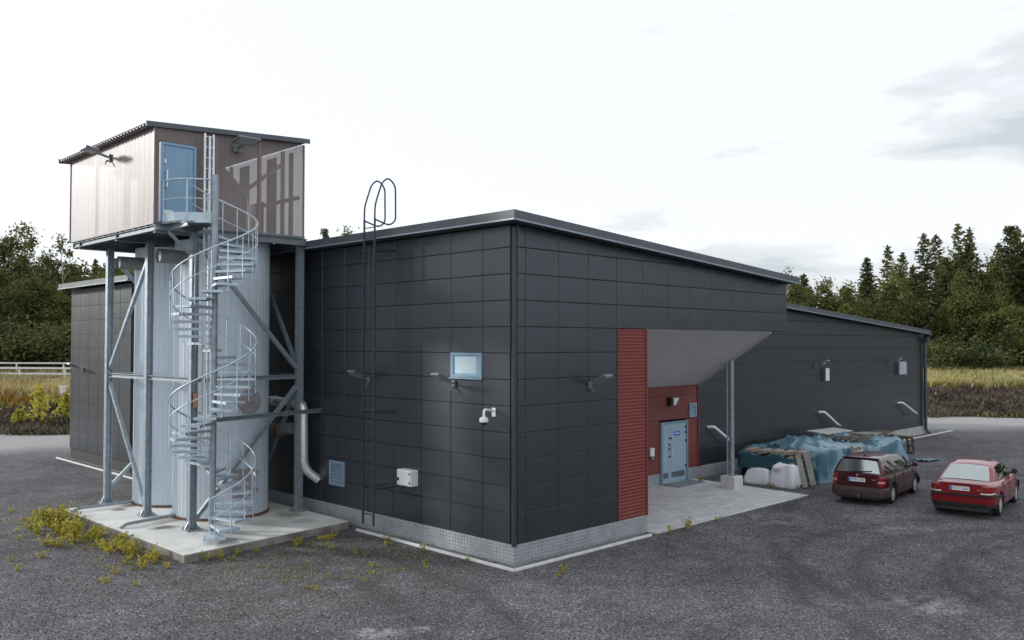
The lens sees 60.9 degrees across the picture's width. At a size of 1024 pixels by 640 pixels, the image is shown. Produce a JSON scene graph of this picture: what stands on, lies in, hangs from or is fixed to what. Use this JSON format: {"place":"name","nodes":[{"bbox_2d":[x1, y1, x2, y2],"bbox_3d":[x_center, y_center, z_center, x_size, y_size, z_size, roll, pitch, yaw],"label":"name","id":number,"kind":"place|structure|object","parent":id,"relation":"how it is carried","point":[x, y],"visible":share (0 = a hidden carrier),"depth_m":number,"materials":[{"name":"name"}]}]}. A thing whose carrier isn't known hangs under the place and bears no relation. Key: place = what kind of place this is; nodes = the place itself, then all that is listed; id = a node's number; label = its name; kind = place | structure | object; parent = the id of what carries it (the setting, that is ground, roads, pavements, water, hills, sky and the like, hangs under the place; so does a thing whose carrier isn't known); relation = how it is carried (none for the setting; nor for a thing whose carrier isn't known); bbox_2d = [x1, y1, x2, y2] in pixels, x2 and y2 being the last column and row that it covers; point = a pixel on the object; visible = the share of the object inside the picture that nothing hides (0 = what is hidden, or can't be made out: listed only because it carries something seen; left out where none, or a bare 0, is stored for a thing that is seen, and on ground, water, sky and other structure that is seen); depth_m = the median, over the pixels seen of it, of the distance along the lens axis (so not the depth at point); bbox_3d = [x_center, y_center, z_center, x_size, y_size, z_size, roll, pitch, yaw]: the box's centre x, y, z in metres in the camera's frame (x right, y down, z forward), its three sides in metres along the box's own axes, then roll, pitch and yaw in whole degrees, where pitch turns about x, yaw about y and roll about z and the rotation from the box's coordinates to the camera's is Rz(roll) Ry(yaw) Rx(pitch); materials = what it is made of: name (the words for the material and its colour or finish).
{"place":"outdoors","nodes":[
{"label":"outdoors","id":0,"kind":"place"},
{"bbox_2d":[0,399,1023,639],"bbox_3d":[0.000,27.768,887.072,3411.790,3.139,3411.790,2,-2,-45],"label":"ground","id":1,"kind":"structure","parent":0,"point":[35,473],"depth_m":18.50,"materials":[{"name":"asphalt"}]},
{"bbox_2d":[0,244,19,313],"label":"spruce tree","id":2,"kind":"object","parent":1,"relation":"on","point":[4,247],"visible":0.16,"depth_m":95.23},
{"bbox_2d":[10,407,29,424],"bbox_3d":[-28.386,5.649,50.418,1.074,1.302,1.135,0,-2,-1],"label":"sapling","id":3,"kind":"object","parent":1,"relation":"on","point":[18,415],"visible":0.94,"depth_m":50.20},
{"bbox_2d":[0,225,40,297],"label":"birch tree","id":4,"kind":"object","parent":1,"relation":"on","point":[12,242],"visible":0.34,"depth_m":99.83,"materials":[{"name":"plant"}]},
{"bbox_2d":[1,221,45,327],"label":"birch tree","id":5,"kind":"object","parent":1,"relation":"on","point":[17,275],"visible":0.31,"depth_m":101.07,"materials":[{"name":"plant"}]},
{"bbox_2d":[0,322,56,369],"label":"bush","id":6,"kind":"object","parent":1,"relation":"on","point":[16,333],"visible":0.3,"depth_m":78.89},
{"bbox_2d":[0,307,62,370],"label":"bush","id":7,"kind":"object","parent":1,"relation":"on","point":[7,347],"visible":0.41,"depth_m":78.36,"materials":[{"name":"plant"}]},
{"bbox_2d":[0,261,63,327],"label":"broadleaf tree","id":8,"kind":"object","parent":1,"relation":"on","point":[7,278],"visible":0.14,"depth_m":87.49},
{"bbox_2d":[20,244,45,314],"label":"birch tree","id":9,"kind":"object","parent":1,"relation":"on","point":[31,255],"visible":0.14,"depth_m":102.10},
{"bbox_2d":[0,272,68,330],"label":"broadleaf tree","id":10,"kind":"object","parent":1,"relation":"on","point":[36,291],"visible":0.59,"depth_m":85.17,"materials":[{"name":"plant"}]},
{"bbox_2d":[0,304,68,366],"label":"bush","id":11,"kind":"object","parent":1,"relation":"on","point":[13,336],"visible":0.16,"depth_m":80.26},
{"bbox_2d":[0,383,68,408],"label":"meadow herbs","id":12,"kind":"object","parent":1,"relation":"on","point":[46,401],"visible":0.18,"depth_m":54.05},
{"bbox_2d":[0,397,69,434],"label":"heather","id":13,"kind":"object","parent":1,"relation":"on","point":[5,413],"visible":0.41,"depth_m":50.11,"materials":[{"name":"plant"}]},
{"bbox_2d":[0,415,69,435],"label":"meadow herbs","id":14,"kind":"object","parent":1,"relation":"on","point":[28,431],"visible":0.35,"depth_m":48.16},
{"bbox_2d":[0,367,70,379],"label":"white railing","id":15,"kind":"object","parent":1,"relation":"on","point":[64,373],"visible":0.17,"depth_m":69.86,"materials":[{"name":"metal"}]},
{"bbox_2d":[0,365,71,407],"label":"meadow grass","id":16,"kind":"structure","parent":1,"relation":"on","point":[33,379],"depth_m":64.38,"materials":[{"name":"plant"}]},
{"bbox_2d":[0,362,71,371],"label":"white railing","id":17,"kind":"object","parent":1,"relation":"on","point":[16,363],"visible":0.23,"depth_m":75.67,"materials":[{"name":"metal"}]},
{"bbox_2d":[3,320,70,372],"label":"bush","id":18,"kind":"object","parent":1,"relation":"on","point":[52,341],"visible":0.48,"depth_m":77.67,"materials":[{"name":"plant"}]},
{"bbox_2d":[28,519,46,534],"bbox_3d":[-12.492,5.423,22.842,0.620,0.427,0.410,-1,-2,37],"label":"weed clump","id":19,"kind":"object","parent":1,"relation":"on","point":[37,531],"visible":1,"depth_m":22.84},
{"bbox_2d":[23,384,55,422],"bbox_3d":[-26.945,4.942,49.553,1.436,2.631,1.398,0,-2,1],"label":"sapling","id":20,"kind":"object","parent":1,"relation":"on","point":[40,396],"visible":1,"depth_m":49.43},
{"bbox_2d":[12,323,70,372],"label":"bush","id":21,"kind":"object","parent":1,"relation":"on","point":[55,348],"visible":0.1,"depth_m":79.17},
{"bbox_2d":[21,280,71,329],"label":"broadleaf tree","id":22,"kind":"object","parent":1,"relation":"on","point":[63,304],"visible":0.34,"depth_m":87.28,"materials":[{"name":"plant"}]},
{"bbox_2d":[37,316,70,369],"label":"bush","id":23,"kind":"object","parent":1,"relation":"on","point":[62,348],"visible":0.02,"depth_m":79.54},
{"bbox_2d":[27,245,82,315],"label":"birch tree","id":24,"kind":"object","parent":1,"relation":"on","point":[46,261],"visible":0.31,"depth_m":96.77,"materials":[{"name":"plant"}]},
{"bbox_2d":[34,233,80,320],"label":"birch tree","id":25,"kind":"object","parent":1,"relation":"on","point":[62,265],"visible":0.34,"depth_m":94.67,"materials":[{"name":"plant"}]},
{"bbox_2d":[51,518,71,535],"bbox_3d":[-11.802,5.397,22.685,0.686,0.473,0.453,-1,-2,25],"label":"weed clump","id":26,"kind":"object","parent":1,"relation":"on","point":[58,530],"visible":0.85,"depth_m":22.70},
{"bbox_2d":[53,392,69,417],"bbox_3d":[-26.072,5.168,50.782,1.260,1.912,1.337,2,-2,-45],"label":"sapling","id":27,"kind":"object","parent":1,"relation":"on","point":[65,400],"visible":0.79,"depth_m":50.72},
{"bbox_2d":[56,506,81,521],"bbox_3d":[-12.299,5.397,24.075,0.530,0.552,0.802,-1,-2,21],"label":"weed clump","id":28,"kind":"object","parent":1,"relation":"on","point":[65,512],"visible":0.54,"depth_m":23.94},
{"bbox_2d":[59,517,81,535],"bbox_3d":[-11.444,5.388,22.576,0.580,0.496,0.562,0,-2,6],"label":"weed clump","id":29,"kind":"object","parent":1,"relation":"on","point":[68,526],"visible":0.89,"depth_m":22.55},
{"bbox_2d":[45,258,104,317],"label":"broadleaf tree","id":30,"kind":"object","parent":1,"relation":"on","point":[78,277],"visible":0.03,"depth_m":97.57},
{"bbox_2d":[65,258,105,320],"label":"broadleaf tree","id":31,"kind":"object","parent":1,"relation":"on","point":[85,272],"visible":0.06,"depth_m":99.42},
{"bbox_2d":[90,259,99,277],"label":"spruce tree","id":32,"kind":"object","parent":1,"relation":"on","point":[95,262],"visible":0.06,"depth_m":104.06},
{"bbox_2d":[66,263,134,303],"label":"broadleaf tree","id":33,"kind":"object","parent":1,"relation":"on","point":[101,274],"visible":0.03,"depth_m":97.05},
{"bbox_2d":[66,501,348,562],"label":"concrete slab","id":34,"kind":"structure","parent":1,"relation":"on","point":[276,523],"depth_m":22.71,"materials":[{"name":"concrete"}]},
{"bbox_2d":[71,500,133,512],"bbox_3d":[-11.963,5.459,25.506,0.092,0.165,1.810,-2,-2,44],"label":"drain pipe","id":35,"kind":"object","parent":34,"relation":"on","point":[103,505],"visible":0.85,"depth_m":25.46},
{"bbox_2d":[116,247,174,507],"bbox_3d":[-10.489,1.704,26.950,3.044,7.690,2.669,0,-2,-16],"label":"silo","id":36,"kind":"object","parent":34,"relation":"on","point":[163,365],"visible":0.38,"depth_m":25.75,"materials":[{"name":"metal"}]},
{"bbox_2d":[119,513,175,528],"bbox_3d":[-9.728,5.401,23.404,0.097,0.165,1.761,-1,-2,33],"label":"drain pipe","id":37,"kind":"object","parent":34,"relation":"on","point":[146,520],"visible":1,"depth_m":23.30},
{"bbox_2d":[58,120,309,531],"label":"cabin tower","id":38,"kind":"structure","parent":34,"relation":"on","point":[116,203],"depth_m":24.35,"materials":[{"name":"metal"}]},
{"bbox_2d":[80,145,110,164],"bbox_3d":[-11.425,-4.519,23.936,0.486,0.446,0.714,-2,-2,45],"label":"floodlight","id":39,"kind":"object","parent":38,"relation":"attached to","point":[90,149],"visible":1,"depth_m":23.81,"materials":[{"name":"grey metal"}]},
{"bbox_2d":[158,141,196,221],"bbox_3d":[-8.596,-3.520,22.475,0.940,2.050,0.228,2,-2,-45],"label":"door","id":40,"kind":"structure","parent":38,"relation":"in","point":[175,160],"depth_m":22.44,"materials":[{"name":"metal"}]},
{"bbox_2d":[198,133,214,442],"bbox_3d":[-8.020,-0.834,22.852,0.300,8.120,0.265,2,-2,-45],"label":"cabin ladder","id":41,"kind":"object","parent":38,"relation":"attached to","point":[207,371],"visible":0.59,"depth_m":22.75,"materials":[{"name":"metal"}]},
{"bbox_2d":[232,134,260,155],"bbox_3d":[-7.242,-4.696,23.516,0.630,0.434,0.735,2,-2,-45],"label":"floodlight","id":42,"kind":"object","parent":38,"relation":"attached to","point":[241,140],"visible":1,"depth_m":23.43,"materials":[{"name":"grey metal"}]},
{"bbox_2d":[161,174,257,545],"bbox_3d":[-7.511,0.879,21.849,2.103,9.060,2.227,2,-2,-45],"label":"spiral stair","id":43,"kind":"object","parent":34,"relation":"on","point":[206,219],"visible":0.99,"depth_m":21.74,"materials":[{"name":"metal"}]},
{"bbox_2d":[155,239,269,521],"bbox_3d":[-8.490,1.650,24.958,3.012,7.690,2.716,0,-2,-15],"label":"silo","id":44,"kind":"object","parent":34,"relation":"on","point":[254,291],"visible":0.59,"depth_m":24.01,"materials":[{"name":"metal"}]},
{"bbox_2d":[269,421,293,436],"bbox_3d":[-7.226,3.257,26.094,1.956,0.480,0.706,-1,-2,20],"label":"process pipe","id":45,"kind":"object","parent":44,"relation":"attached to","point":[285,429],"visible":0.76,"depth_m":25.79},
{"bbox_2d":[3,516,437,588],"bbox_3d":[-8.486,5.566,21.395,13.600,0.046,4.756,-1,-2,20],"label":"ground moss","id":46,"kind":"object","parent":1,"relation":"on","point":[331,554],"visible":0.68,"depth_m":20.20,"materials":[{"name":"plant"}]},
{"bbox_2d":[57,209,931,565],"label":"industrial building","id":47,"kind":"structure","parent":1,"relation":"on","point":[529,327],"depth_m":23.06,"materials":[{"name":"metal"}]},
{"bbox_2d":[217,408,322,421],"bbox_3d":[-6.502,2.569,23.644,0.100,0.110,3.779,-1,-2,31],"label":"support rail","id":48,"kind":"object","parent":47,"relation":"attached to","point":[261,415],"visible":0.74,"depth_m":23.48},
{"bbox_2d":[269,395,319,482],"bbox_3d":[-6.815,3.513,25.875,2.824,2.494,0.852,-1,-2,23],"label":"process pipe","id":49,"kind":"object","parent":47,"relation":"attached to","point":[309,472],"visible":0.66,"depth_m":25.14,"materials":[{"name":"metal"}]},
{"bbox_2d":[329,460,344,486],"bbox_3d":[-4.943,4.326,24.590,0.060,0.680,0.700,2,-2,-45],"label":"wall vent","id":50,"kind":"object","parent":47,"relation":"attached to","point":[336,473],"depth_m":24.58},
{"bbox_2d":[347,370,370,386],"bbox_3d":[-4.087,1.568,23.399,0.310,0.469,0.640,-2,-2,45],"label":"floodlight","id":51,"kind":"object","parent":47,"relation":"attached to","point":[357,374],"visible":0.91,"depth_m":23.26,"materials":[{"name":"grey metal"}]},
{"bbox_2d":[362,178,395,526],"bbox_3d":[-3.470,0.789,22.807,0.716,9.012,0.504,2,-2,-45],"label":"roof ladder","id":52,"kind":"object","parent":47,"relation":"attached to","point":[373,376],"visible":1,"depth_m":22.62,"materials":[{"name":"metal"}]},
{"bbox_2d":[397,468,417,497],"bbox_3d":[-2.673,4.165,22.175,0.270,0.712,0.570,2,-2,-45],"label":"electrical box","id":53,"kind":"object","parent":47,"relation":"attached to","point":[407,477],"visible":1,"depth_m":22.04,"materials":[{"name":"white plastic"}]},
{"bbox_2d":[430,372,455,390],"bbox_3d":[-1.626,1.490,20.940,0.310,0.469,0.640,-2,-2,45],"label":"floodlight","id":54,"kind":"object","parent":47,"relation":"attached to","point":[440,376],"visible":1,"depth_m":20.82,"materials":[{"name":"grey metal"}]},
{"bbox_2d":[449,352,482,379],"bbox_3d":[-1.105,1.100,20.864,0.085,0.635,1.160,2,-2,-45],"label":"window","id":55,"kind":"structure","parent":47,"relation":"in","point":[462,365],"depth_m":20.85,"materials":[{"name":"blue glass"}]},
{"bbox_2d":[479,408,495,424],"bbox_3d":[-0.564,2.220,20.002,0.215,0.387,0.434,-2,-2,45],"label":"security camera","id":56,"kind":"object","parent":47,"relation":"attached to","point":[483,420],"visible":1,"depth_m":19.90,"materials":[{"name":"white plastic"}]},
{"bbox_2d":[588,374,612,391],"bbox_3d":[2.135,1.552,21.348,0.310,0.469,0.640,2,-2,-45],"label":"floodlight","id":57,"kind":"object","parent":47,"relation":"attached to","point":[603,378],"visible":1,"depth_m":21.23,"materials":[{"name":"grey metal"}]},
{"bbox_2d":[667,397,678,405],"bbox_3d":[5.772,2.916,31.195,0.476,0.320,0.210,2,-2,-45],"label":"wall lamp","id":58,"kind":"object","parent":47,"relation":"attached to","point":[671,401],"visible":1,"depth_m":31.06,"materials":[{"name":"black plastic"}]},
{"bbox_2d":[659,420,687,484],"bbox_3d":[5.833,4.735,31.300,1.680,2.190,0.177,2,-2,-45],"label":"door","id":59,"kind":"structure","parent":47,"relation":"in","point":[673,435],"depth_m":31.25,"materials":[{"name":"metal"}]},
{"bbox_2d":[689,403,696,416],"bbox_3d":[6.679,3.324,32.190,0.460,0.500,0.060,2,-2,-45],"label":"wall vent","id":60,"kind":"object","parent":47,"relation":"attached to","point":[692,409],"depth_m":32.18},
{"bbox_2d":[823,368,829,380],"bbox_3d":[14.371,2.494,39.853,0.420,0.620,0.147,2,-2,-45],"label":"wall box","id":61,"kind":"object","parent":47,"relation":"attached to","point":[826,374],"visible":1,"depth_m":39.73,"materials":[{"name":"white metal"}]},
{"bbox_2d":[897,361,906,374],"bbox_3d":[20.629,2.545,46.112,1.000,0.720,0.147,2,-2,-45],"label":"wall box","id":62,"kind":"object","parent":47,"relation":"attached to","point":[901,367],"visible":0.92,"depth_m":45.96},
{"bbox_2d":[362,528,645,568],"bbox_3d":[-0.269,5.628,23.055,5.030,0.001,5.930,2,-2,-45],"label":"gravel strip","id":63,"kind":"object","parent":1,"relation":"on","point":[493,560],"visible":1,"depth_m":21.17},
{"bbox_2d":[56,430,952,571],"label":"kerb","id":64,"kind":"structure","parent":1,"relation":"on","point":[505,567],"depth_m":21.11,"materials":[{"name":"concrete"}]},
{"bbox_2d":[743,467,771,484],"bbox_3d":[8.962,5.579,31.425,1.038,0.570,0.838,-1,-2,39],"label":"bulk bag","id":65,"kind":"object","parent":1,"relation":"on","point":[757,475],"visible":0.79,"depth_m":31.11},
{"bbox_2d":[737,443,819,483],"bbox_3d":[10.000,5.227,32.105,2.406,1.287,2.976,2,-2,-45],"label":"tarpaulin","id":66,"kind":"object","parent":1,"relation":"on","point":[769,460],"visible":0.53,"depth_m":31.35,"materials":[{"name":"plastic"}]},
{"bbox_2d":[769,462,801,488],"bbox_3d":[9.650,5.436,30.589,0.852,0.810,1.014,1,-2,-41],"label":"bulk bag","id":67,"kind":"object","parent":1,"relation":"on","point":[784,475],"visible":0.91,"depth_m":30.27,"materials":[{"name":"plastic"}]},
{"bbox_2d":[781,266,806,302],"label":"birch tree","id":68,"kind":"object","parent":1,"relation":"on","point":[787,285],"visible":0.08,"depth_m":103.90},
{"bbox_2d":[787,451,816,487],"bbox_3d":[10.110,5.258,30.346,0.796,1.201,0.135,-26,-34,35],"label":"wooden pallet","id":69,"kind":"object","parent":1,"relation":"on","point":[809,468],"visible":0.77,"depth_m":30.22,"materials":[{"name":"brown wood"}]},
{"bbox_2d":[738,435,867,482],"bbox_3d":[11.429,5.143,33.765,5.335,1.545,4.011,2,-2,-45],"label":"tarpaulin","id":70,"kind":"object","parent":1,"relation":"on","point":[830,452],"visible":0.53,"depth_m":31.97,"materials":[{"name":"plastic"}]},
{"bbox_2d":[786,284,830,309],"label":"broadleaf tree","id":71,"kind":"object","parent":1,"relation":"on","point":[792,296],"visible":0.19,"depth_m":99.39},
{"bbox_2d":[793,275,851,311],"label":"broadleaf tree","id":72,"kind":"object","parent":1,"relation":"on","point":[823,288],"visible":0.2,"depth_m":100.35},
{"bbox_2d":[816,279,878,319],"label":"broadleaf tree","id":73,"kind":"object","parent":1,"relation":"on","point":[845,305],"visible":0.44,"depth_m":96.97,"materials":[{"name":"plant"}]},
{"bbox_2d":[812,431,908,461],"bbox_3d":[14.472,5.361,36.792,5.033,1.275,3.777,2,-2,-45],"label":"tarpaulin","id":74,"kind":"object","parent":1,"relation":"on","point":[895,444],"visible":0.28,"depth_m":36.10,"materials":[{"name":"plastic"}]},
{"bbox_2d":[807,427,852,434],"bbox_3d":[13.838,4.819,37.847,2.600,0.158,0.900,2,-2,-45],"label":"grey board","id":75,"kind":"object","parent":74,"relation":"on","point":[828,431],"visible":0.99,"depth_m":37.65,"materials":[{"name":"wood"}]},
{"bbox_2d":[847,435,870,442],"bbox_3d":[13.946,4.819,35.334,0.800,0.144,1.200,1,0,43],"label":"wooden pallet","id":76,"kind":"object","parent":74,"relation":"on","point":[857,437],"visible":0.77,"depth_m":35.20,"materials":[{"name":"brown wood"}]},
{"bbox_2d":[848,257,887,319],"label":"spruce tree","id":77,"kind":"object","parent":1,"relation":"on","point":[868,283],"visible":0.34,"depth_m":103.89,"materials":[{"name":"plant"}]},
{"bbox_2d":[832,451,919,502],"bbox_3d":[12.064,4.976,28.706,2.040,1.626,4.375,-1,-2,39],"label":"estate car","id":78,"kind":"object","parent":1,"relation":"on","point":[878,476],"visible":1,"depth_m":27.31,"materials":[{"name":"paint"}]},
{"bbox_2d":[875,245,899,323],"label":"pine tree","id":79,"kind":"object","parent":1,"relation":"on","point":[888,257],"visible":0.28,"depth_m":108.10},
{"bbox_2d":[884,434,914,453],"bbox_3d":[16.892,5.401,37.985,1.200,0.800,0.144,-2,16,45],"label":"wooden pallet","id":80,"kind":"object","parent":1,"relation":"on","point":[908,444],"visible":0.45,"depth_m":37.70,"materials":[{"name":"brown wood"}]},
{"bbox_2d":[868,260,933,326],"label":"broadleaf tree","id":81,"kind":"object","parent":1,"relation":"on","point":[900,291],"visible":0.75,"depth_m":100.21,"materials":[{"name":"plant"}]},
{"bbox_2d":[891,252,917,320],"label":"pine tree","id":82,"kind":"object","parent":1,"relation":"on","point":[902,258],"visible":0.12,"depth_m":110.11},
{"bbox_2d":[787,255,1023,341],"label":"forest","id":83,"kind":"object","parent":1,"relation":"on","point":[804,280],"visible":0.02,"depth_m":117.88,"materials":[{"name":"plant"}]},
{"bbox_2d":[903,266,932,359],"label":"spruce tree","id":84,"kind":"object","parent":1,"relation":"on","point":[912,273],"visible":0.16,"depth_m":102.82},
{"bbox_2d":[907,233,944,338],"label":"pine tree","id":85,"kind":"object","parent":1,"relation":"on","point":[923,278],"visible":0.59,"depth_m":107.00,"materials":[{"name":"plant"}]},
{"bbox_2d":[919,234,948,337],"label":"pine tree","id":86,"kind":"object","parent":1,"relation":"on","point":[935,257],"visible":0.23,"depth_m":110.03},
{"bbox_2d":[926,339,960,369],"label":"bush","id":87,"kind":"object","parent":1,"relation":"on","point":[939,350],"visible":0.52,"depth_m":89.12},
{"bbox_2d":[923,256,967,360],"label":"spruce tree","id":88,"kind":"object","parent":1,"relation":"on","point":[945,276],"visible":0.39,"depth_m":100.97,"materials":[{"name":"plant"}]},
{"bbox_2d":[940,223,966,300],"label":"pine tree","id":89,"kind":"object","parent":1,"relation":"on","point":[957,228],"visible":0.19,"depth_m":112.16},
{"bbox_2d":[926,321,990,366],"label":"bush","id":90,"kind":"object","parent":1,"relation":"on","point":[947,342],"visible":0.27,"depth_m":93.03,"materials":[{"name":"plant"}]},
{"bbox_2d":[932,269,991,345],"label":"broadleaf tree","id":91,"kind":"object","parent":1,"relation":"on","point":[963,295],"visible":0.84,"depth_m":96.47,"materials":[{"name":"plant"}]},
{"bbox_2d":[935,241,1004,346],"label":"spruce tree","id":92,"kind":"object","parent":1,"relation":"on","point":[967,254],"visible":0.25,"depth_m":99.81,"materials":[{"name":"plant"}]},
{"bbox_2d":[923,384,1023,417],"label":"heather","id":93,"kind":"object","parent":1,"relation":"on","point":[935,392],"visible":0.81,"depth_m":63.21,"materials":[{"name":"plant"}]},
{"bbox_2d":[923,360,1023,389],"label":"meadow grass","id":94,"kind":"structure","parent":1,"relation":"on","point":[990,382],"depth_m":74.29,"materials":[{"name":"plant"}]},
{"bbox_2d":[930,458,1019,515],"bbox_3d":[14.390,5.014,26.962,1.990,1.454,4.696,-1,-2,38],"label":"saloon car","id":95,"kind":"object","parent":1,"relation":"on","point":[977,485],"visible":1,"depth_m":25.49,"materials":[{"name":"paint"}]},
{"bbox_2d":[927,394,1023,417],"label":"meadow herbs","id":96,"kind":"object","parent":1,"relation":"on","point":[996,415],"visible":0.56,"depth_m":60.31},
{"bbox_2d":[927,365,1023,386],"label":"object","id":97,"kind":"object","parent":1,"relation":"on","point":[943,369],"visible":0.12,"depth_m":80.89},
{"bbox_2d":[963,226,987,330],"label":"pine tree","id":98,"kind":"object","parent":1,"relation":"on","point":[968,236],"visible":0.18,"depth_m":111.21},
{"bbox_2d":[944,328,1023,369],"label":"bush","id":99,"kind":"object","parent":1,"relation":"on","point":[997,356],"visible":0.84,"depth_m":89.40,"materials":[{"name":"plant"}]},
{"bbox_2d":[957,249,1020,342],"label":"broadleaf tree","id":100,"kind":"object","parent":1,"relation":"on","point":[995,287],"visible":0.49,"depth_m":98.25,"materials":[{"name":"plant"}]},
{"bbox_2d":[967,293,1023,366],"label":"broadleaf tree","id":101,"kind":"object","parent":1,"relation":"on","point":[996,318],"visible":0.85,"depth_m":93.58,"materials":[{"name":"plant"}]},
{"bbox_2d":[968,331,1023,365],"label":"bush","id":102,"kind":"object","parent":1,"relation":"on","point":[1004,343],"visible":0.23,"depth_m":93.43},
{"bbox_2d":[988,225,1023,350],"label":"spruce tree","id":103,"kind":"object","parent":1,"relation":"on","point":[1010,259],"visible":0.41,"depth_m":99.82,"materials":[{"name":"plant"}]},
{"bbox_2d":[1002,241,1023,335],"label":"spruce tree","id":104,"kind":"object","parent":1,"relation":"on","point":[1021,293],"visible":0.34,"depth_m":99.07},
{"bbox_2d":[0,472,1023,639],"bbox_3d":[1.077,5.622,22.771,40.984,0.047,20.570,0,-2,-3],"label":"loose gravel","id":105,"kind":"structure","parent":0,"point":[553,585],"depth_m":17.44,"materials":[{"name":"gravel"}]},
{"bbox_2d":[0,0,1023,336],"label":"sky","id":106,"kind":"structure","parent":0,"point":[813,138],"materials":[{"name":"white"}]},
{"bbox_2d":[647,479,808,533],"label":"pavement","id":107,"kind":"structure","parent":0,"point":[707,500],"depth_m":27.51,"materials":[{"name":"concrete"}]},
{"bbox_2d":[662,479,704,487],"bbox_3d":[6.120,5.805,30.969,1.600,0.043,0.730,2,-2,-45],"label":"door grate","id":108,"kind":"object","parent":107,"relation":"on","point":[683,483],"visible":1,"depth_m":30.82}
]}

